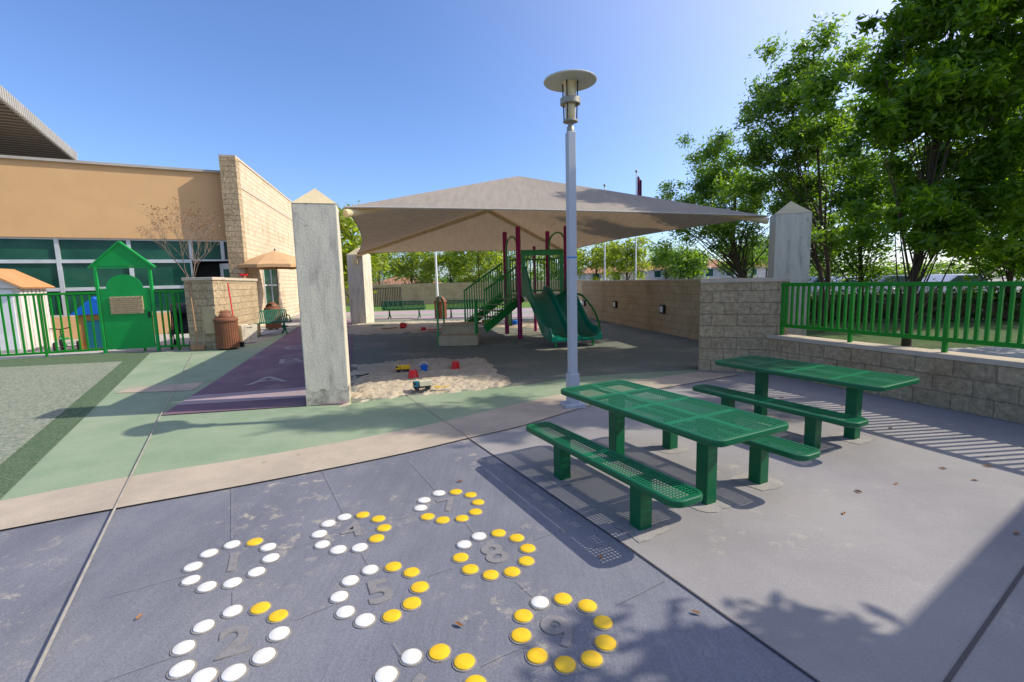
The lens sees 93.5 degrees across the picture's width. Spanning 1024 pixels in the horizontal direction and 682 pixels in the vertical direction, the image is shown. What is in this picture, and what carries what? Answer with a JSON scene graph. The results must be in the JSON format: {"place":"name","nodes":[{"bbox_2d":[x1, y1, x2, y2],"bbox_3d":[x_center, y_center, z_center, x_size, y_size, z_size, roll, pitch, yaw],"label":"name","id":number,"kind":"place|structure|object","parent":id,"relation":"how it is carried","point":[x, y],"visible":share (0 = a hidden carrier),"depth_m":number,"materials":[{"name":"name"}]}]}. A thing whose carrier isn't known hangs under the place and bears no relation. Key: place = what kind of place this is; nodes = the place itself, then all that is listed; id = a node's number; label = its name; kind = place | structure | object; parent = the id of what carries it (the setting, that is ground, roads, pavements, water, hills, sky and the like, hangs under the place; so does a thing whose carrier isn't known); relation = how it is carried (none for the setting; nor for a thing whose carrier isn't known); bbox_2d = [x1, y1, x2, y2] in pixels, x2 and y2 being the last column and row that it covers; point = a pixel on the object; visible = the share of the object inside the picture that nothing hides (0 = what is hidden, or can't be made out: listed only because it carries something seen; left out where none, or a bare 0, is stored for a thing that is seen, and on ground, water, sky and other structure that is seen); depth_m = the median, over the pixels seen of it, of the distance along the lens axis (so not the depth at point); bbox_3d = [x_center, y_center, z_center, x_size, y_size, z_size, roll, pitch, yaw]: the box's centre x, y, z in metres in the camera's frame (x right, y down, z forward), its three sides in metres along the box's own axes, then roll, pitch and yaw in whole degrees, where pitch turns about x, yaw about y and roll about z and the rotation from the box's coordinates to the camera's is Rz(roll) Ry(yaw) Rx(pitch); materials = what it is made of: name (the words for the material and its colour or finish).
{"place":"outdoors","nodes":[
{"label":"outdoors","id":0,"kind":"place"},
{"bbox_2d":[0,361,122,463],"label":"rubber surfacing","id":1,"kind":"structure","parent":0,"point":[34,400],"depth_m":7.87,"materials":[{"name":"rubber"}]},
{"bbox_2d":[0,353,149,498],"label":"rubber surfacing border","id":2,"kind":"object","parent":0,"point":[19,464],"visible":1,"depth_m":6.79,"materials":[{"name":"rubber"}]},
{"bbox_2d":[0,292,146,356],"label":"metal railing","id":3,"kind":"object","parent":2,"relation":"on","point":[43,323],"visible":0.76,"depth_m":12.34,"materials":[{"name":"green metal"}]},
{"bbox_2d":[0,323,299,359],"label":"yard paving","id":4,"kind":"structure","parent":0,"point":[264,330],"depth_m":13.74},
{"bbox_2d":[0,269,54,352],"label":"storage shed","id":5,"kind":"structure","parent":4,"relation":"on","point":[13,281],"depth_m":13.66,"materials":[{"name":"white paint"}]},
{"bbox_2d":[0,289,20,350],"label":"door","id":6,"kind":"structure","parent":5,"relation":"in","point":[2,291],"depth_m":13.44,"materials":[{"name":"white paint"}]},
{"bbox_2d":[70,297,102,348],"bbox_3d":[-12.167,-0.566,14.302,1.120,1.500,1.000,-4,8,-23],"label":"playhouse","id":7,"kind":"object","parent":4,"relation":"on","point":[89,324],"visible":0.24,"depth_m":13.86,"materials":[{"name":"blue plastic"}]},
{"bbox_2d":[86,320,102,348],"bbox_3d":[-12.091,-0.189,13.929,0.360,0.800,0.030,-4,8,-23],"label":"door","id":8,"kind":"structure","parent":7,"relation":"in","point":[89,323],"depth_m":13.93,"materials":[{"name":"teal plastic"}]},
{"bbox_2d":[0,155,229,339],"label":"school building","id":9,"kind":"structure","parent":4,"relation":"on","point":[65,224],"depth_m":17.09,"materials":[{"name":"beige paint"}]},
{"bbox_2d":[0,237,57,260],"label":"window","id":10,"kind":"structure","parent":9,"relation":"in","point":[11,248],"depth_m":16.38,"materials":[{"name":"glass"}]},
{"bbox_2d":[0,261,61,289],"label":"window","id":11,"kind":"structure","parent":9,"relation":"in","point":[48,272],"depth_m":16.58,"materials":[{"name":"glass"}]},
{"bbox_2d":[0,85,77,159],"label":"metal roof","id":12,"kind":"structure","parent":9,"relation":"on","point":[25,131],"depth_m":21.18,"materials":[{"name":"grey metal"}]},
{"bbox_2d":[47,289,65,316],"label":"window","id":13,"kind":"structure","parent":9,"relation":"in","point":[53,297],"depth_m":16.85,"materials":[{"name":"glass"}]},
{"bbox_2d":[62,288,105,316],"bbox_3d":[-14.836,-1.413,17.403,1.996,0.950,0.120,-5,8,-27],"label":"window","id":14,"kind":"structure","parent":9,"relation":"in","point":[85,296],"depth_m":17.07,"materials":[{"name":"glass"}]},
{"bbox_2d":[55,238,128,260],"bbox_3d":[-14.881,-3.249,17.176,1.996,0.810,0.120,-5,8,-27],"label":"window","id":15,"kind":"structure","parent":9,"relation":"in","point":[68,249],"depth_m":17.04,"materials":[{"name":"glass"}]},
{"bbox_2d":[59,261,131,288],"bbox_3d":[-14.859,-2.366,17.286,1.996,0.970,0.120,-5,8,-27],"label":"window","id":16,"kind":"structure","parent":9,"relation":"in","point":[74,274],"depth_m":17.11,"materials":[{"name":"glass"}]},
{"bbox_2d":[128,239,191,260],"bbox_3d":[-13.162,-3.401,18.069,1.890,0.810,0.120,-5,8,-27],"label":"window","id":17,"kind":"structure","parent":9,"relation":"in","point":[150,250],"depth_m":18.07,"materials":[{"name":"glass"}]},
{"bbox_2d":[131,261,193,287],"bbox_3d":[-13.140,-2.518,18.178,1.890,0.970,0.120,-5,8,-27],"label":"window","id":18,"kind":"structure","parent":9,"relation":"in","point":[166,273],"depth_m":18.22,"materials":[{"name":"glass"}]},
{"bbox_2d":[149,287,185,312],"bbox_3d":[-13.117,-1.566,18.296,1.890,0.950,0.120,-5,8,-27],"label":"window","id":19,"kind":"structure","parent":9,"relation":"in","point":[182,294],"depth_m":18.30,"materials":[{"name":"glass"}]},
{"bbox_2d":[190,240,222,260],"bbox_3d":[-11.862,-3.516,18.743,1.047,0.810,0.120,-5,8,-27],"label":"window","id":20,"kind":"structure","parent":9,"relation":"in","point":[216,254],"depth_m":18.78,"materials":[{"name":"glass"}]},
{"bbox_2d":[195,264,220,276],"bbox_3d":[-11.854,-1.805,19.778,1.743,2.700,0.050,-5,8,-27],"label":"doorway","id":21,"kind":"structure","parent":9,"relation":"in","point":[203,270],"depth_m":19.43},
{"bbox_2d":[87,241,160,352],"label":"garden gate","id":22,"kind":"structure","parent":4,"relation":"on","point":[126,309],"depth_m":12.82,"materials":[{"name":"green metal"}]},
{"bbox_2d":[100,274,155,349],"bbox_3d":[-10.271,-0.779,12.881,1.120,1.980,0.035,-3,7,-14],"label":"door panel","id":23,"kind":"structure","parent":22,"relation":"in","point":[122,331],"depth_m":12.88,"materials":[{"name":"plastic"}]},
{"bbox_2d":[153,290,189,349],"bbox_3d":[-9.250,-0.558,13.111,0.774,1.644,0.056,-2,7,-6],"label":"metal railing","id":24,"kind":"object","parent":4,"relation":"on","point":[178,345],"visible":0.97,"depth_m":13.10,"materials":[{"name":"green metal"}]},
{"bbox_2d":[129,197,227,277],"bbox_3d":[-10.558,-2.371,15.933,2.372,4.604,2.339,-1,7,0],"label":"young tree","id":25,"kind":"object","parent":4,"relation":"on","point":[181,234],"visible":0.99,"depth_m":15.65,"materials":[{"name":"brown plant"}]},
{"bbox_2d":[181,277,260,348],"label":"block wall","id":26,"kind":"structure","parent":4,"relation":"on","point":[209,292],"depth_m":13.19,"materials":[{"name":"brick"}]},
{"bbox_2d":[218,154,299,326],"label":"block wing","id":27,"kind":"structure","parent":4,"relation":"on","point":[257,208],"depth_m":20.79,"materials":[{"name":"brick"}]},
{"bbox_2d":[262,269,279,305],"bbox_3d":[-11.245,-2.612,22.510,0.070,2.060,2.660,-3,7,-13],"label":"window","id":28,"kind":"structure","parent":27,"relation":"in","point":[269,276],"depth_m":22.35,"materials":[{"name":"glass"}]},
{"bbox_2d":[238,248,295,326],"bbox_3d":[-9.615,-2.174,19.805,2.808,3.216,2.808,2,8,23],"label":"patio umbrella","id":29,"kind":"object","parent":4,"relation":"on","point":[275,259],"visible":0.79,"depth_m":18.80,"materials":[{"name":"orange fabric"}]},
{"bbox_2d":[263,302,281,329],"bbox_3d":[-9.427,-0.994,18.987,0.607,1.067,0.607,1,7,15],"label":"trash can","id":30,"kind":"object","parent":4,"relation":"on","point":[270,326],"visible":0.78,"depth_m":18.80,"materials":[{"name":"brown concrete"}]},
{"bbox_2d":[170,303,189,348],"bbox_3d":[-9.464,-0.445,13.771,0.490,1.260,0.900,-5,8,-28],"label":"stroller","id":31,"kind":"object","parent":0,"point":[184,319],"visible":0.38,"depth_m":13.81,"materials":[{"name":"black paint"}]},
{"bbox_2d":[162,320,353,414],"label":"purple paving","id":32,"kind":"structure","parent":0,"point":[263,363],"depth_m":8.73,"materials":[{"name":"rubber"}]},
{"bbox_2d":[177,387,305,404],"bbox_3d":[-3.868,0.832,7.306,2.003,0.001,0.809,-3,7,-15],"label":"lilac stripe","id":33,"kind":"object","parent":32,"relation":"on","point":[300,392],"visible":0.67,"depth_m":7.29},
{"bbox_2d":[291,188,350,405],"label":"concrete pillar","id":34,"kind":"structure","parent":32,"relation":"on","point":[318,250],"depth_m":6.56,"materials":[{"name":"concrete"}]},
{"bbox_2d":[0,326,695,500],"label":"green paving","id":35,"kind":"structure","parent":0,"point":[106,438],"depth_m":5.92,"materials":[{"name":"concrete"}]},
{"bbox_2d":[30,352,193,681],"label":"paving joint","id":36,"kind":"object","parent":35,"relation":"on","point":[63,615],"visible":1,"depth_m":2.84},
{"bbox_2d":[116,382,203,392],"bbox_3d":[-5.905,0.800,8.045,1.182,0.001,0.742,-4,7,-17],"label":"beige stripe","id":37,"kind":"object","parent":35,"relation":"on","point":[183,387],"visible":1,"depth_m":8.09,"materials":[{"name":"concrete"}]},
{"bbox_2d":[202,307,217,349],"bbox_3d":[-8.154,-0.336,12.999,0.364,1.171,0.124,-1,7,0],"label":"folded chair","id":38,"kind":"object","parent":35,"relation":"on","point":[208,315],"visible":0.82,"depth_m":12.99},
{"bbox_2d":[213,310,239,349],"bbox_3d":[-7.741,-0.304,13.076,0.607,1.067,0.607,-5,8,-28],"label":"trash can","id":39,"kind":"object","parent":35,"relation":"on","point":[226,329],"visible":1,"depth_m":12.87,"materials":[{"name":"brown concrete"}]},
{"bbox_2d":[255,309,291,336],"bbox_3d":[-8.456,-0.634,16.762,1.390,0.864,0.664,-8,10,-43],"label":"park bench","id":40,"kind":"object","parent":35,"relation":"on","point":[275,317],"visible":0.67,"depth_m":17.01,"materials":[{"name":"green metal"}]},
{"bbox_2d":[0,372,737,529],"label":"beige paving band","id":41,"kind":"object","parent":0,"point":[74,501],"visible":0.86,"depth_m":4.45,"materials":[{"name":"concrete"}]},
{"bbox_2d":[543,69,596,408],"bbox_3d":[0.750,-1.157,6.068,0.644,4.070,0.644,-3,7,-14],"label":"lamp post","id":42,"kind":"object","parent":41,"relation":"on","point":[568,83],"visible":0.97,"depth_m":5.96,"materials":[{"name":"metal"}]},
{"bbox_2d":[282,308,533,322],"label":"back purple path","id":43,"kind":"structure","parent":0,"point":[426,316],"depth_m":25.01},
{"bbox_2d":[337,200,402,302],"bbox_3d":[-7.948,-3.983,23.806,4.330,5.744,4.590,2,8,24],"label":"tree","id":44,"kind":"object","parent":43,"relation":"on","point":[347,225],"visible":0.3,"depth_m":22.93,"materials":[{"name":"green plant"}]},
{"bbox_2d":[381,300,425,318],"bbox_3d":[-5.216,-1.519,23.278,2.040,0.864,0.664,-1,7,0],"label":"park bench","id":45,"kind":"object","parent":43,"relation":"on","point":[404,305],"visible":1,"depth_m":23.03,"materials":[{"name":"green metal"}]},
{"bbox_2d":[0,369,817,681],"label":"patio paving","id":46,"kind":"structure","parent":0,"point":[662,633],"depth_m":2.64,"materials":[{"name":"concrete"}]},
{"bbox_2d":[166,601,291,681],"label":"number ring","id":47,"kind":"object","parent":46,"relation":"on","point":[236,672],"visible":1,"depth_m":2.22,"materials":[{"name":"white tile"}]},
{"bbox_2d":[179,538,280,593],"bbox_3d":[-1.696,1.339,2.918,0.545,0.013,0.577,-1,7,0],"label":"number ring","id":48,"kind":"object","parent":46,"relation":"on","point":[209,586],"visible":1,"depth_m":2.88,"materials":[{"name":"white tile"}]},
{"bbox_2d":[310,511,391,554],"bbox_3d":[-1.083,1.282,3.256,0.532,0.013,0.567,-1,7,0],"label":"number ring","id":49,"kind":"object","parent":46,"relation":"on","point":[355,528],"visible":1,"depth_m":3.23,"materials":[{"name":"white tile"}]},
{"bbox_2d":[328,561,429,628],"bbox_3d":[-0.713,1.353,2.611,0.529,0.013,0.562,-1,7,0],"label":"number ring","id":50,"kind":"object","parent":46,"relation":"on","point":[367,620],"visible":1,"depth_m":2.56,"materials":[{"name":"white tile"}]},
{"bbox_2d":[372,643,487,681],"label":"number ring","id":51,"kind":"object","parent":46,"relation":"on","point":[442,652],"visible":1,"depth_m":2.10,"materials":[{"name":"yellow tile"}]},
{"bbox_2d":[413,489,484,524],"bbox_3d":[-0.468,1.224,3.603,0.530,0.013,0.569,-1,7,0],"label":"number ring","id":52,"kind":"object","parent":46,"relation":"on","point":[442,520],"visible":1,"depth_m":3.57,"materials":[{"name":"yellow tile"}]},
{"bbox_2d":[451,529,536,580],"bbox_3d":[-0.106,1.295,2.959,0.520,0.013,0.564,-1,7,0],"label":"number ring","id":53,"kind":"object","parent":46,"relation":"on","point":[494,575],"visible":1,"depth_m":2.92,"materials":[{"name":"yellow tile"}]},
{"bbox_2d":[509,592,617,675],"bbox_3d":[0.240,1.369,2.297,0.508,0.013,0.543,-1,7,0],"label":"number ring","id":54,"kind":"object","parent":46,"relation":"on","point":[565,665],"visible":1,"depth_m":2.26,"materials":[{"name":"yellow tile"}]},
{"bbox_2d":[471,439,819,681],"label":"paving joint","id":55,"kind":"object","parent":46,"relation":"on","point":[671,577],"visible":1,"depth_m":2.59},
{"bbox_2d":[338,357,510,406],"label":"sand","id":56,"kind":"structure","parent":0,"point":[386,380],"depth_m":8.18,"materials":[{"name":"sand"}]},
{"bbox_2d":[345,302,531,311],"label":"back lawn","id":57,"kind":"structure","parent":0,"point":[524,305],"depth_m":33.47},
{"bbox_2d":[347,320,538,334],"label":"low wall","id":58,"kind":"structure","parent":0,"point":[368,329],"depth_m":17.80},
{"bbox_2d":[0,0,1021,280],"label":"sky","id":59,"kind":"structure","parent":0,"point":[349,101],"materials":[{"name":"blue"}]},
{"bbox_2d":[350,319,698,402],"bbox_3d":[-0.516,-0.355,16.335,9.652,0.001,17.604,-4,7,-18],"label":"play surface","id":60,"kind":"object","parent":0,"point":[532,356],"visible":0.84,"depth_m":11.30,"materials":[{"name":"rubber"}]},
{"bbox_2d":[347,248,373,323],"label":"concrete pillar","id":61,"kind":"structure","parent":60,"relation":"on","point":[360,289],"depth_m":20.27,"materials":[{"name":"concrete"}]},
{"bbox_2d":[342,176,768,256],"bbox_3d":[-0.521,-3.409,14.523,8.269,1.328,13.921,-4,7,-17],"label":"shade canopy","id":62,"kind":"object","parent":61,"relation":"on","point":[483,216],"visible":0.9,"depth_m":11.15,"materials":[{"name":"fabric"}]},
{"bbox_2d":[436,226,601,347],"bbox_3d":[0.225,-1.614,13.552,4.430,3.176,4.254,-1,7,0],"label":"play structure","id":63,"kind":"object","parent":60,"relation":"on","point":[548,306],"visible":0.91,"depth_m":13.47,"materials":[{"name":"plastic"}]},
{"bbox_2d":[581,277,766,339],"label":"block wall","id":64,"kind":"structure","parent":60,"relation":"on","point":[639,302],"depth_m":15.15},
{"bbox_2d":[767,201,811,335],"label":"concrete pillar","id":65,"kind":"structure","parent":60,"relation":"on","point":[790,226],"depth_m":9.06,"materials":[{"name":"concrete"}]},
{"bbox_2d":[65,272,1023,435],"bbox_3d":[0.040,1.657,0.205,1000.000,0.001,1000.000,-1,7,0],"label":"ground","id":66,"kind":"structure","parent":0,"point":[261,338],"depth_m":17.56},
{"bbox_2d":[238,324,256,342],"bbox_3d":[-8.119,-0.231,14.707,0.522,0.540,0.522,3,8,33],"label":"planter","id":67,"kind":"object","parent":66,"relation":"on","point":[247,333],"visible":0.84,"depth_m":14.54,"materials":[{"name":"concrete"}]},
{"bbox_2d":[344,280,584,305],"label":"block wall","id":68,"kind":"structure","parent":66,"relation":"on","point":[425,293],"depth_m":38.99,"materials":[{"name":"brick"}]},
{"bbox_2d":[346,257,1016,283],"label":"distant woodland","id":69,"kind":"object","parent":66,"relation":"on","point":[939,267],"visible":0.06,"depth_m":90.02,"materials":[{"name":"green plant"}]},
{"bbox_2d":[673,259,737,278],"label":"house","id":70,"kind":"structure","parent":66,"relation":"on","point":[712,273],"depth_m":61.48,"materials":[{"name":"ceramic"}]},
{"bbox_2d":[577,267,625,280],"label":"house","id":71,"kind":"structure","parent":0,"point":[587,276],"depth_m":65.50,"materials":[{"name":"ceramic"}]},
{"bbox_2d":[628,264,672,279],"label":"house","id":72,"kind":"structure","parent":0,"point":[654,274],"depth_m":71.39,"materials":[{"name":"ceramic"}]},
{"bbox_2d":[469,370,1023,681],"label":"light patio paving","id":73,"kind":"structure","parent":0,"point":[911,574],"depth_m":3.12,"materials":[{"name":"concrete"}]},
{"bbox_2d":[537,470,587,486],"bbox_3d":[0.426,1.145,4.065,0.320,0.001,0.329,-5,8,-28],"label":"cement patch","id":74,"kind":"object","parent":73,"relation":"on","point":[548,476],"visible":0.82,"depth_m":4.02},
{"bbox_2d":[526,421,702,530],"bbox_3d":[0.638,1.013,3.623,0.270,0.370,1.800,-5,8,-27],"label":"picnic bench","id":75,"kind":"object","parent":73,"relation":"on","point":[643,492],"visible":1,"depth_m":3.25,"materials":[{"name":"green metal"}]},
{"bbox_2d":[613,515,670,542],"bbox_3d":[0.864,1.238,3.232,0.325,0.001,0.320,-5,8,-29],"label":"cement patch","id":76,"kind":"object","parent":73,"relation":"on","point":[656,528],"visible":0.77,"depth_m":3.19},
{"bbox_2d":[649,442,689,453],"bbox_3d":[1.545,1.038,4.712,0.312,0.001,0.333,-4,8,-21],"label":"cement patch","id":77,"kind":"object","parent":73,"relation":"on","point":[659,447],"visible":0.77,"depth_m":4.66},
{"bbox_2d":[561,380,788,504],"bbox_3d":[1.190,0.821,3.964,0.770,0.640,1.800,-5,8,-27],"label":"picnic table","id":78,"kind":"object","parent":73,"relation":"on","point":[707,438],"visible":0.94,"depth_m":3.57,"materials":[{"name":"green metal"}]},
{"bbox_2d":[676,494,733,511],"bbox_3d":[1.432,1.183,3.564,0.329,0.001,0.321,-5,8,-29],"label":"cement patch","id":79,"kind":"object","parent":73,"relation":"on","point":[720,503],"visible":0.53,"depth_m":3.49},
{"bbox_2d":[635,401,820,484],"bbox_3d":[1.759,0.904,4.276,0.270,0.370,1.800,-5,8,-27],"label":"picnic bench","id":80,"kind":"object","parent":73,"relation":"on","point":[761,448],"visible":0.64,"depth_m":3.80,"materials":[{"name":"green metal"}]},
{"bbox_2d":[698,278,789,372],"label":"block wall","id":81,"kind":"structure","parent":73,"relation":"on","point":[739,317],"depth_m":8.23,"materials":[{"name":"brick"}]},
{"bbox_2d":[730,472,783,490],"bbox_3d":[1.990,1.129,3.890,0.314,0.001,0.330,-5,8,-28],"label":"cement patch","id":82,"kind":"object","parent":73,"relation":"on","point":[772,483],"visible":0.82,"depth_m":3.85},
{"bbox_2d":[692,384,868,448],"bbox_3d":[2.641,0.794,4.995,0.270,0.370,1.800,-5,8,-27],"label":"picnic bench","id":83,"kind":"object","parent":73,"relation":"on","point":[814,418],"visible":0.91,"depth_m":4.61,"materials":[{"name":"green metal"}]},
{"bbox_2d":[715,355,919,439],"bbox_3d":[3.186,0.611,5.264,0.770,0.640,1.800,-5,8,-27],"label":"picnic table","id":84,"kind":"object","parent":73,"relation":"on","point":[856,385],"visible":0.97,"depth_m":4.92,"materials":[{"name":"green metal"}]},
{"bbox_2d":[830,432,874,444],"bbox_3d":[3.428,0.973,4.861,0.339,0.001,0.324,-5,8,-25],"label":"cement patch","id":85,"kind":"object","parent":73,"relation":"on","point":[862,439],"visible":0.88,"depth_m":4.82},
{"bbox_2d":[767,334,1023,423],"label":"block wall","id":86,"kind":"structure","parent":73,"relation":"on","point":[990,386],"depth_m":5.90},
{"bbox_2d":[780,281,1023,352],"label":"metal railing","id":87,"kind":"object","parent":86,"relation":"on","point":[945,339],"visible":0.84,"depth_m":6.21,"materials":[{"name":"green metal"}]},
{"bbox_2d":[943,566,1023,681],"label":"paving joint","id":88,"kind":"object","parent":73,"relation":"on","point":[970,647],"visible":1,"depth_m":2.22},
{"bbox_2d":[806,318,1023,348],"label":"lawn","id":89,"kind":"structure","parent":0,"point":[925,344],"depth_m":13.01,"materials":[{"name":"green plant"}]},
{"bbox_2d":[646,110,794,277],"bbox_3d":[8.639,-4.993,19.866,6.113,7.932,5.815,-7,9,-37],"label":"tree","id":90,"kind":"object","parent":89,"relation":"on","point":[715,177],"visible":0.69,"depth_m":19.25,"materials":[{"name":"green plant"}]},
{"bbox_2d":[707,11,890,331],"bbox_3d":[8.118,-4.438,13.796,4.071,8.339,3.748,-4,8,-23],"label":"tree","id":91,"kind":"object","parent":89,"relation":"on","point":[803,142],"visible":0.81,"depth_m":13.24,"materials":[{"name":"green plant"}]},
{"bbox_2d":[763,88,943,302],"bbox_3d":[13.507,-5.542,19.226,7.578,8.940,5.870,-1,7,0],"label":"tree","id":92,"kind":"object","parent":89,"relation":"on","point":[865,188],"visible":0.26,"depth_m":18.55,"materials":[{"name":"green plant"}]},
{"bbox_2d":[787,0,1023,345],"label":"tree","id":93,"kind":"object","parent":89,"relation":"on","point":[960,87],"visible":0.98,"depth_m":9.77,"materials":[{"name":"green plant"}]},
{"bbox_2d":[809,279,1022,322],"bbox_3d":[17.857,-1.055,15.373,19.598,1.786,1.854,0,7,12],"label":"hedge","id":94,"kind":"object","parent":89,"relation":"on","point":[994,308],"visible":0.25,"depth_m":16.00,"materials":[{"name":"green plant"}]},
{"bbox_2d":[881,77,1023,318],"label":"tree","id":95,"kind":"object","parent":89,"relation":"on","point":[999,259],"visible":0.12,"depth_m":15.55,"materials":[{"name":"green plant"}]},
{"bbox_2d":[956,0,1023,254],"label":"tree","id":96,"kind":"object","parent":89,"relation":"on","point":[984,199],"visible":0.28,"depth_m":9.83,"materials":[{"name":"green plant"}]},
{"bbox_2d":[935,346,1023,358],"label":"walk","id":97,"kind":"structure","parent":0,"point":[1006,352],"depth_m":9.88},
{"label":"back parking lot","id":98,"kind":"structure","parent":0,"visible":0},
{"bbox_2d":[378,252,442,283],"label":"tree","id":99,"kind":"object","parent":98,"relation":"on","point":[409,271],"visible":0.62,"depth_m":44.89,"materials":[{"name":"green plant"}]},
{"bbox_2d":[407,251,485,283],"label":"tree","id":100,"kind":"object","parent":98,"relation":"on","point":[440,261],"visible":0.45,"depth_m":42.78,"materials":[{"name":"green plant"}]},
{"bbox_2d":[441,251,515,287],"bbox_3d":[-2.611,-6.549,40.000,6.704,6.600,5.596,-1,7,0],"label":"tree","id":101,"kind":"object","parent":98,"relation":"on","point":[462,265],"visible":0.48,"depth_m":39.37,"materials":[{"name":"green plant"}]},
{"bbox_2d":[536,250,585,279],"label":"tree","id":102,"kind":"object","parent":98,"relation":"on","point":[579,271],"visible":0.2,"depth_m":49.20,"materials":[{"name":"green plant"}]},
{"bbox_2d":[577,239,621,280],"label":"tree","id":103,"kind":"object","parent":98,"relation":"on","point":[594,253],"visible":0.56,"depth_m":46.63,"materials":[{"name":"green plant"}]},
{"label":"parking lot","id":104,"kind":"structure","parent":0,"visible":0},
{"bbox_2d":[593,234,652,279],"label":"tree","id":105,"kind":"object","parent":104,"relation":"on","point":[614,253],"visible":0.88,"depth_m":42.69,"materials":[{"name":"green plant"}]},
{"bbox_2d":[643,241,684,278],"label":"tree","id":106,"kind":"object","parent":104,"relation":"on","point":[665,274],"visible":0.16,"depth_m":49.18,"materials":[{"name":"green plant"}]},
{"bbox_2d":[657,243,714,278],"bbox_3d":[13.681,-5.616,38.019,4.541,4.446,4.915,-1,7,0],"label":"tree","id":107,"kind":"object","parent":104,"relation":"on","point":[692,263],"visible":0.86,"depth_m":37.02,"materials":[{"name":"green plant"}]},
{"bbox_2d":[713,242,767,277],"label":"tree","id":108,"kind":"object","parent":104,"relation":"on","point":[760,262],"visible":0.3,"depth_m":44.72,"materials":[{"name":"green plant"}]},
{"bbox_2d":[917,274,999,292],"bbox_3d":[25.878,-3.151,27.904,4.442,1.449,1.828,-2,7,-6],"label":"parked car","id":109,"kind":"object","parent":104,"relation":"on","point":[949,277],"visible":0.14,"depth_m":27.04,"materials":[{"name":"white paint"}]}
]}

